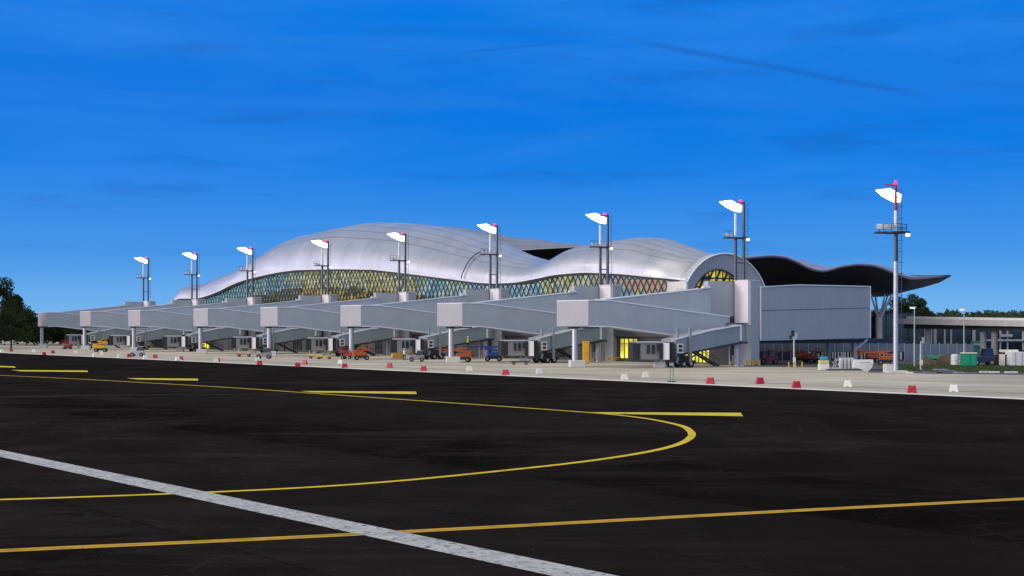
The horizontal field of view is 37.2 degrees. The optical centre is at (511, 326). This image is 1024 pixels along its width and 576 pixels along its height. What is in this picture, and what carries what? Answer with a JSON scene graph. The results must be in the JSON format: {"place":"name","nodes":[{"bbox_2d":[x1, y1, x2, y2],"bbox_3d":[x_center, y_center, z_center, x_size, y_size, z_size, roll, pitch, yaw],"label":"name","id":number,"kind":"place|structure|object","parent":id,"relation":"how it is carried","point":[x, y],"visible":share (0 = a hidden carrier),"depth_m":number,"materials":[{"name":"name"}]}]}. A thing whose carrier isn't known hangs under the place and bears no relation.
{"place":"outdoors","nodes":[
{"label":"outdoors","id":0,"kind":"place"},
{"bbox_2d":[63,328,90,345],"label":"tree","id":1,"kind":"object","parent":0,"point":[72,331],"visible":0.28,"depth_m":393.75,"materials":[{"name":"green plant"}]},
{"bbox_2d":[0,334,1023,575],"bbox_3d":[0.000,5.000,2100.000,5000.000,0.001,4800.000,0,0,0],"label":"asphalt ground","id":2,"kind":"structure","parent":0,"point":[770,449],"depth_m":52.02,"materials":[{"name":"asphalt"}]},
{"bbox_2d":[15,370,87,371],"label":"stop bar","id":3,"kind":"object","parent":2,"relation":"on","point":[55,370],"visible":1,"depth_m":171.58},
{"bbox_2d":[130,378,197,380],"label":"stop bar","id":4,"kind":"object","parent":2,"relation":"on","point":[163,379],"visible":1,"depth_m":142.50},
{"bbox_2d":[0,450,616,575],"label":"white line","id":5,"kind":"object","parent":2,"relation":"on","point":[514,561],"visible":1,"depth_m":38.23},
{"bbox_2d":[0,375,695,499],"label":"turn line","id":6,"kind":"object","parent":2,"relation":"on","point":[691,434],"visible":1,"depth_m":54.48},
{"bbox_2d":[305,391,416,393],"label":"stop bar","id":7,"kind":"object","parent":2,"relation":"on","point":[393,392],"visible":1,"depth_m":114.47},
{"bbox_2d":[0,498,1023,551],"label":"yellow line","id":8,"kind":"object","parent":2,"relation":"on","point":[438,529],"visible":1,"depth_m":37.89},
{"bbox_2d":[0,340,1023,399],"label":"concrete apron","id":9,"kind":"object","parent":2,"relation":"on","point":[1009,386],"depth_m":168.31,"materials":[{"name":"concrete"}]},
{"bbox_2d":[0,277,25,338],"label":"tree","id":10,"kind":"object","parent":9,"relation":"on","point":[6,290],"visible":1,"depth_m":335.16,"materials":[{"name":"green plant"}]},
{"bbox_2d":[0,293,25,347],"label":"tree","id":11,"kind":"object","parent":9,"relation":"on","point":[19,307],"visible":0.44,"depth_m":343.90,"materials":[{"name":"green plant"}]},
{"bbox_2d":[0,303,32,339],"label":"tree","id":12,"kind":"object","parent":9,"relation":"on","point":[19,330],"visible":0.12,"depth_m":362.96,"materials":[{"name":"green plant"}]},
{"bbox_2d":[18,308,39,345],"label":"tree","id":13,"kind":"object","parent":9,"relation":"on","point":[30,315],"visible":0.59,"depth_m":390.68,"materials":[{"name":"green plant"}]},
{"bbox_2d":[18,316,54,345],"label":"tree","id":14,"kind":"object","parent":9,"relation":"on","point":[29,338],"visible":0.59,"depth_m":391.98,"materials":[{"name":"green plant"}]},
{"bbox_2d":[31,326,60,341],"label":"tree","id":15,"kind":"object","parent":9,"relation":"on","point":[48,330],"visible":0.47,"depth_m":395.19,"materials":[{"name":"green plant"}]},
{"bbox_2d":[0,328,96,344],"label":"hedge belt","id":16,"kind":"object","parent":9,"relation":"on","point":[16,341],"visible":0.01,"depth_m":410.70,"materials":[{"name":"green plant"}]},
{"bbox_2d":[47,327,66,344],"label":"tree","id":17,"kind":"object","parent":9,"relation":"on","point":[59,338],"visible":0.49,"depth_m":396.57,"materials":[{"name":"green plant"}]},
{"bbox_2d":[61,340,72,348],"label":"boom lift","id":18,"kind":"object","parent":9,"relation":"on","point":[69,346],"visible":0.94,"depth_m":332.92,"materials":[{"name":"metal"}]},
{"bbox_2d":[38,304,125,347],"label":"boarding ramp","id":19,"kind":"structure","parent":9,"relation":"on","point":[67,319],"depth_m":348.77,"materials":[{"name":"metal"}]},
{"bbox_2d":[92,339,107,351],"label":"boom lift","id":20,"kind":"object","parent":9,"relation":"on","point":[97,346],"visible":1,"depth_m":296.29,"materials":[{"name":"metal"}]},
{"bbox_2d":[65,327,139,347],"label":"jet bridge","id":21,"kind":"structure","parent":9,"relation":"on","point":[92,337],"depth_m":345.29,"materials":[{"name":"metal"}]},
{"bbox_2d":[80,303,173,349],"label":"boarding ramp","id":22,"kind":"structure","parent":9,"relation":"on","point":[117,319],"depth_m":326.31,"materials":[{"name":"metal"}]},
{"bbox_2d":[130,346,144,355],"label":"baggage tug","id":23,"kind":"object","parent":9,"relation":"on","point":[140,350],"visible":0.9,"depth_m":252.74,"materials":[{"name":"white paint"}]},
{"bbox_2d":[123,301,155,347],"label":"gate tower","id":24,"kind":"structure","parent":9,"relation":"on","point":[138,304],"depth_m":356.44,"materials":[{"name":"grey metal"}]},
{"bbox_2d":[135,257,150,300],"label":"floodlight mast","id":25,"kind":"object","parent":24,"relation":"on","point":[144,260],"visible":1,"depth_m":357.49,"materials":[{"name":"grey metal"}]},
{"bbox_2d":[109,328,188,349],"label":"jet bridge","id":26,"kind":"structure","parent":9,"relation":"on","point":[145,336],"depth_m":323.47,"materials":[{"name":"metal"}]},
{"bbox_2d":[128,301,227,350],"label":"boarding ramp","id":27,"kind":"structure","parent":9,"relation":"on","point":[178,318],"depth_m":304.20,"materials":[{"name":"metal"}]},
{"bbox_2d":[171,299,204,348],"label":"gate tower","id":28,"kind":"structure","parent":9,"relation":"on","point":[182,303],"depth_m":334.04,"materials":[{"name":"grey metal"}]},
{"bbox_2d":[182,252,199,298],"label":"floodlight mast","id":29,"kind":"object","parent":28,"relation":"on","point":[192,255],"visible":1,"depth_m":334.89,"materials":[{"name":"grey metal"}]},
{"bbox_2d":[162,327,244,351],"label":"jet bridge","id":30,"kind":"structure","parent":9,"relation":"on","point":[213,335],"depth_m":301.14,"materials":[{"name":"metal"}]},
{"bbox_2d":[225,297,261,350],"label":"gate tower","id":31,"kind":"structure","parent":9,"relation":"on","point":[233,302],"depth_m":311.50,"materials":[{"name":"grey metal"}]},
{"bbox_2d":[237,247,255,296],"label":"floodlight mast","id":32,"kind":"object","parent":31,"relation":"on","point":[247,251],"visible":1,"depth_m":312.34,"materials":[{"name":"grey metal"}]},
{"bbox_2d":[193,299,301,353],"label":"boarding ramp","id":33,"kind":"structure","parent":9,"relation":"on","point":[247,317],"depth_m":278.04,"materials":[{"name":"metal"}]},
{"bbox_2d":[256,348,271,358],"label":"baggage tug","id":34,"kind":"object","parent":9,"relation":"on","point":[267,353],"visible":0.91,"depth_m":233.97,"materials":[{"name":"paint"}]},
{"bbox_2d":[231,328,320,352],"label":"jet bridge","id":35,"kind":"structure","parent":9,"relation":"on","point":[280,337],"depth_m":275.21,"materials":[{"name":"metal"}]},
{"bbox_2d":[298,295,337,352],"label":"gate tower","id":36,"kind":"structure","parent":9,"relation":"on","point":[307,299],"depth_m":285.44,"materials":[{"name":"grey metal"}]},
{"bbox_2d":[311,240,331,294],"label":"floodlight mast","id":37,"kind":"object","parent":36,"relation":"on","point":[321,243],"visible":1,"depth_m":286.30,"materials":[{"name":"grey metal"}]},
{"bbox_2d":[261,297,377,355],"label":"boarding ramp","id":38,"kind":"structure","parent":9,"relation":"on","point":[325,317],"depth_m":255.70,"materials":[{"name":"metal"}]},
{"bbox_2d":[339,348,351,358],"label":"boom lift","id":39,"kind":"object","parent":9,"relation":"on","point":[349,355],"visible":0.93,"depth_m":231.35,"materials":[{"name":"metal"}]},
{"bbox_2d":[305,327,399,355],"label":"jet bridge","id":40,"kind":"structure","parent":9,"relation":"on","point":[340,341],"depth_m":252.66,"materials":[{"name":"metal"}]},
{"bbox_2d":[352,347,369,359],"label":"boom lift","id":41,"kind":"object","parent":9,"relation":"on","point":[357,354],"visible":0.99,"depth_m":225.67,"materials":[{"name":"metal"}]},
{"bbox_2d":[374,292,416,355],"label":"gate tower","id":42,"kind":"structure","parent":9,"relation":"on","point":[394,297],"depth_m":263.11,"materials":[{"name":"grey metal"}]},
{"bbox_2d":[387,232,408,291],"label":"floodlight mast","id":43,"kind":"object","parent":42,"relation":"on","point":[399,237],"visible":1,"depth_m":263.76,"materials":[{"name":"grey metal"}]},
{"bbox_2d":[392,337,402,357],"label":"cabinet","id":44,"kind":"object","parent":9,"relation":"on","point":[397,355],"visible":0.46,"depth_m":239.88,"materials":[{"name":"metal"}]},
{"bbox_2d":[340,294,467,358],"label":"boarding ramp","id":45,"kind":"structure","parent":9,"relation":"on","point":[417,316],"depth_m":233.37,"materials":[{"name":"metal"}]},
{"bbox_2d":[408,350,424,361],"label":"baggage tug","id":46,"kind":"object","parent":9,"relation":"on","point":[419,355],"visible":1,"depth_m":215.34,"materials":[{"name":"paint"}]},
{"bbox_2d":[390,327,493,359],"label":"jet bridge","id":47,"kind":"structure","parent":9,"relation":"on","point":[429,343],"depth_m":229.90,"materials":[{"name":"metal"}]},
{"bbox_2d":[439,346,472,361],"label":"boom lift","id":48,"kind":"object","parent":9,"relation":"on","point":[467,355],"visible":0.72,"depth_m":212.96,"materials":[{"name":"metal"}]},
{"bbox_2d":[464,344,501,360],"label":"boom lift","id":49,"kind":"object","parent":9,"relation":"on","point":[491,355],"visible":0.82,"depth_m":217.83,"materials":[{"name":"metal"}]},
{"bbox_2d":[463,289,508,357],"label":"gate tower","id":50,"kind":"structure","parent":9,"relation":"on","point":[483,295],"depth_m":240.73,"materials":[{"name":"grey metal"}]},
{"bbox_2d":[477,223,500,288],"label":"floodlight mast","id":51,"kind":"object","parent":50,"relation":"on","point":[493,228],"visible":1,"depth_m":241.21,"materials":[{"name":"grey metal"}]},
{"bbox_2d":[437,290,584,362],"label":"boarding ramp","id":52,"kind":"structure","parent":9,"relation":"on","point":[531,315],"depth_m":210.98,"materials":[{"name":"metal"}]},
{"bbox_2d":[0,352,1023,398],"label":"edge strip","id":53,"kind":"object","parent":9,"relation":"on","point":[598,379],"visible":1,"depth_m":137.60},
{"bbox_2d":[791,381,800,387],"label":"edge barrier","id":54,"kind":"object","parent":53,"relation":"on","point":[795,384],"visible":1,"depth_m":122.90,"materials":[{"name":"red plastic"}]},
{"bbox_2d":[19,351,1020,393],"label":"edge joint","id":55,"kind":"object","parent":9,"relation":"on","point":[613,376],"visible":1,"depth_m":148.37,"materials":[{"name":"concrete"}]},
{"bbox_2d":[152,222,950,363],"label":"terminal building","id":56,"kind":"structure","parent":9,"relation":"on","point":[446,261],"depth_m":268.60,"materials":[{"name":"silver metal"}]},
{"bbox_2d":[293,341,300,349],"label":"dark window","id":57,"kind":"structure","parent":56,"relation":"in","point":[297,344],"depth_m":297.09,"materials":[{"name":"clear glass"}]},
{"bbox_2d":[375,341,382,353],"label":"dark window","id":58,"kind":"structure","parent":56,"relation":"in","point":[378,345],"depth_m":271.57,"materials":[{"name":"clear glass"}]},
{"bbox_2d":[619,338,638,357],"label":"lit window","id":59,"kind":"structure","parent":56,"relation":"in","point":[623,342],"depth_m":216.09,"materials":[{"name":"yellow"}]},
{"bbox_2d":[684,350,708,362],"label":"lit window","id":60,"kind":"structure","parent":56,"relation":"in","point":[696,358],"depth_m":203.34,"materials":[{"name":"yellow"}]},
{"bbox_2d":[498,326,607,362],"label":"jet bridge","id":61,"kind":"structure","parent":9,"relation":"on","point":[540,347],"depth_m":206.96,"materials":[{"name":"metal"}]},
{"bbox_2d":[582,341,589,363],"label":"cabinet","id":62,"kind":"object","parent":9,"relation":"on","point":[586,351],"visible":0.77,"depth_m":201.84,"materials":[{"name":"metal"}]},
{"bbox_2d":[571,285,621,361],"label":"gate tower","id":63,"kind":"structure","parent":9,"relation":"on","point":[609,350],"depth_m":218.00,"materials":[{"name":"grey metal"}]},
{"bbox_2d":[586,213,612,284],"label":"floodlight mast","id":64,"kind":"object","parent":63,"relation":"on","point":[599,218],"visible":1,"depth_m":218.66,"materials":[{"name":"grey metal"}]},
{"bbox_2d":[557,286,729,366],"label":"boarding ramp","id":65,"kind":"structure","parent":9,"relation":"on","point":[668,313],"depth_m":188.88,"materials":[{"name":"metal"}]},
{"bbox_2d":[653,360,664,367],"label":"ballast block","id":66,"kind":"object","parent":9,"relation":"on","point":[656,364],"depth_m":182.91,"materials":[{"name":"concrete"}]},
{"bbox_2d":[628,323,747,367],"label":"jet bridge","id":67,"kind":"structure","parent":9,"relation":"on","point":[675,349],"depth_m":185.06,"materials":[{"name":"metal"}]},
{"bbox_2d":[704,280,760,365],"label":"gate tower","id":68,"kind":"structure","parent":9,"relation":"on","point":[736,301],"depth_m":195.35,"materials":[{"name":"grey metal"}]},
{"bbox_2d":[719,200,749,279],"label":"floodlight mast","id":69,"kind":"object","parent":68,"relation":"on","point":[734,205],"visible":1,"depth_m":196.10,"materials":[{"name":"metal"}]},
{"bbox_2d":[789,330,796,367],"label":"signal post","id":70,"kind":"object","parent":9,"relation":"on","point":[793,334],"visible":1,"depth_m":184.36,"materials":[{"name":"metal"}]},
{"bbox_2d":[818,357,828,369],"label":"tub stack","id":71,"kind":"object","parent":9,"relation":"on","point":[823,363],"visible":1,"depth_m":172.30,"materials":[{"name":"white plastic"}]},
{"bbox_2d":[832,357,853,368],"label":"white frame rack","id":72,"kind":"object","parent":9,"relation":"on","point":[845,363],"visible":0.81,"depth_m":173.97,"materials":[{"name":"metal"}]},
{"bbox_2d":[826,369,882,370],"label":"pallet deck","id":73,"kind":"structure","parent":9,"relation":"on","point":[848,369],"depth_m":171.93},
{"bbox_2d":[852,360,872,370],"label":"plough blade","id":74,"kind":"object","parent":9,"relation":"on","point":[864,365],"visible":0.84,"depth_m":169.45,"materials":[{"name":"white paint"}]},
{"bbox_2d":[907,385,916,392],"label":"edge barrier","id":75,"kind":"object","parent":9,"relation":"on","point":[910,389],"visible":1,"depth_m":113.89,"materials":[{"name":"red plastic"}]},
{"bbox_2d":[949,384,958,391],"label":"edge barrier","id":76,"kind":"object","parent":9,"relation":"on","point":[952,388],"visible":1,"depth_m":115.71,"materials":[{"name":"white plastic"}]},
{"bbox_2d":[595,412,742,415],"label":"stop bar","id":77,"kind":"object","parent":2,"relation":"on","point":[703,414],"visible":1,"depth_m":86.87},
{"bbox_2d":[0,0,1023,316],"label":"sky","id":78,"kind":"structure","parent":0,"point":[160,131],"materials":[{"name":"blue"}]},
{"bbox_2d":[744,353,998,366],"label":"yard","id":79,"kind":"structure","parent":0,"point":[785,364],"depth_m":201.76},
{"bbox_2d":[759,350,778,363],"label":"baggage tug","id":80,"kind":"object","parent":79,"relation":"on","point":[772,356],"visible":0.88,"depth_m":201.50,"materials":[{"name":"red paint"}]},
{"bbox_2d":[763,349,808,361],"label":"boom lift","id":81,"kind":"object","parent":79,"relation":"on","point":[799,356],"visible":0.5,"depth_m":210.95,"materials":[{"name":"metal"}]},
{"bbox_2d":[759,284,870,361],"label":"connecting wing","id":82,"kind":"structure","parent":79,"relation":"on","point":[808,313],"depth_m":201.66,"materials":[{"name":"metal"}]},
{"bbox_2d":[804,349,827,362],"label":"boom lift","id":83,"kind":"object","parent":79,"relation":"on","point":[810,357],"visible":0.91,"depth_m":208.45,"materials":[{"name":"metal"}]},
{"bbox_2d":[759,339,905,360],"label":"depot","id":84,"kind":"structure","parent":79,"relation":"on","point":[787,356],"depth_m":222.00,"materials":[{"name":"blue paint"}]},
{"bbox_2d":[759,343,973,361],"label":"panel fence","id":85,"kind":"object","parent":79,"relation":"on","point":[935,349],"visible":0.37,"depth_m":215.97,"materials":[{"name":"metal"}]},
{"bbox_2d":[856,350,878,361],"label":"boom lift","id":86,"kind":"object","parent":79,"relation":"on","point":[874,356],"visible":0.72,"depth_m":210.79,"materials":[{"name":"metal"}]},
{"bbox_2d":[850,312,916,343],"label":"glass hall","id":87,"kind":"structure","parent":79,"relation":"on","point":[887,330],"depth_m":264.00,"materials":[{"name":"glass"}]},
{"bbox_2d":[888,297,917,315],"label":"tree","id":88,"kind":"object","parent":79,"relation":"on","point":[905,307],"visible":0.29,"depth_m":329.59,"materials":[{"name":"green plant"}]},
{"bbox_2d":[907,294,926,316],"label":"tree","id":89,"kind":"object","parent":79,"relation":"on","point":[918,304],"visible":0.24,"depth_m":334.37,"materials":[{"name":"green plant"}]},
{"bbox_2d":[919,300,934,316],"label":"tree","id":90,"kind":"object","parent":79,"relation":"on","point":[926,312],"visible":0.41,"depth_m":338.72,"materials":[{"name":"green plant"}]},
{"bbox_2d":[892,316,1023,354],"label":"viaduct","id":91,"kind":"object","parent":79,"relation":"on","point":[981,324],"visible":0.76,"depth_m":251.55,"materials":[{"name":"concrete"}]},
{"bbox_2d":[868,364,1023,374],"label":"service road","id":92,"kind":"structure","parent":0,"point":[876,366],"depth_m":164.40,"materials":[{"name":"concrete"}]},
{"bbox_2d":[855,349,892,364],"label":"boom lift","id":93,"kind":"object","parent":92,"relation":"on","point":[885,359],"visible":0.81,"depth_m":197.54,"materials":[{"name":"metal"}]},
{"bbox_2d":[883,364,892,369],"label":"ballast block","id":94,"kind":"object","parent":92,"relation":"on","point":[887,366],"depth_m":164.77,"materials":[{"name":"concrete"}]},
{"bbox_2d":[874,180,909,372],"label":"tall floodlight mast","id":95,"kind":"object","parent":92,"relation":"on","point":[893,195],"visible":1,"depth_m":163.84,"materials":[{"name":"metal"}]},
{"bbox_2d":[934,354,950,364],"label":"soil heap","id":96,"kind":"object","parent":92,"relation":"on","point":[944,359],"visible":0.3,"depth_m":198.94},
{"bbox_2d":[922,369,962,372],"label":"mat pile","id":97,"kind":"object","parent":92,"relation":"on","point":[945,371],"visible":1,"depth_m":160.93,"materials":[{"name":"concrete"}]},
{"bbox_2d":[898,364,1023,371],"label":"grass","id":98,"kind":"structure","parent":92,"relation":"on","point":[961,368],"depth_m":180.26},
{"bbox_2d":[909,307,915,365],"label":"street lamp","id":99,"kind":"object","parent":98,"relation":"on","point":[914,333],"visible":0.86,"depth_m":188.04,"materials":[{"name":"metal"}]},
{"bbox_2d":[915,334,923,370],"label":"signal post","id":100,"kind":"object","parent":98,"relation":"on","point":[920,338],"visible":1,"depth_m":171.06,"materials":[{"name":"metal"}]},
{"bbox_2d":[917,356,938,364],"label":"soil heap","id":101,"kind":"object","parent":98,"relation":"on","point":[927,360],"visible":0.74,"depth_m":196.92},
{"bbox_2d":[951,354,958,364],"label":"storage tank","id":102,"kind":"object","parent":98,"relation":"on","point":[954,359],"visible":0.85,"depth_m":194.23,"materials":[{"name":"white paint"}]},
{"bbox_2d":[959,308,965,351],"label":"street lamp","id":103,"kind":"object","parent":98,"relation":"on","point":[963,328],"visible":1,"depth_m":189.96,"materials":[{"name":"metal"}]},
{"bbox_2d":[960,352,976,365],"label":"portable cabin","id":104,"kind":"object","parent":98,"relation":"on","point":[968,358],"visible":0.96,"depth_m":188.78,"materials":[{"name":"green plastic"}]},
{"bbox_2d":[965,354,969,364],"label":"door","id":105,"kind":"structure","parent":104,"relation":"in","point":[967,356],"depth_m":188.75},
{"bbox_2d":[971,354,975,364],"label":"door","id":106,"kind":"structure","parent":104,"relation":"in","point":[973,356],"depth_m":188.75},
{"bbox_2d":[977,349,995,364],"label":"baggage tug","id":107,"kind":"object","parent":98,"relation":"on","point":[987,356],"visible":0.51,"depth_m":193.12,"materials":[{"name":"blue paint"}]},
{"bbox_2d":[999,350,1018,365],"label":"site shelter","id":108,"kind":"object","parent":98,"relation":"on","point":[1002,357],"visible":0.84,"depth_m":191.62,"materials":[{"name":"white plastic"}]},
{"bbox_2d":[1006,352,1023,365],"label":"white container","id":109,"kind":"object","parent":98,"relation":"on","point":[1015,358],"visible":0.94,"depth_m":189.95,"materials":[{"name":"metal"}]},
{"bbox_2d":[915,329,1023,352],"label":"glazed block","id":110,"kind":"structure","parent":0,"point":[1010,340],"depth_m":287.00,"materials":[{"name":"grey glass"}]},
{"bbox_2d":[971,341,979,351],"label":"green door","id":111,"kind":"structure","parent":110,"relation":"in","point":[976,347],"depth_m":286.27,"materials":[{"name":"teal paint"}]},
{"bbox_2d":[918,309,1023,317],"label":"distant wood","id":112,"kind":"object","parent":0,"point":[987,314],"visible":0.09,"depth_m":533.04,"materials":[{"name":"green plant"}]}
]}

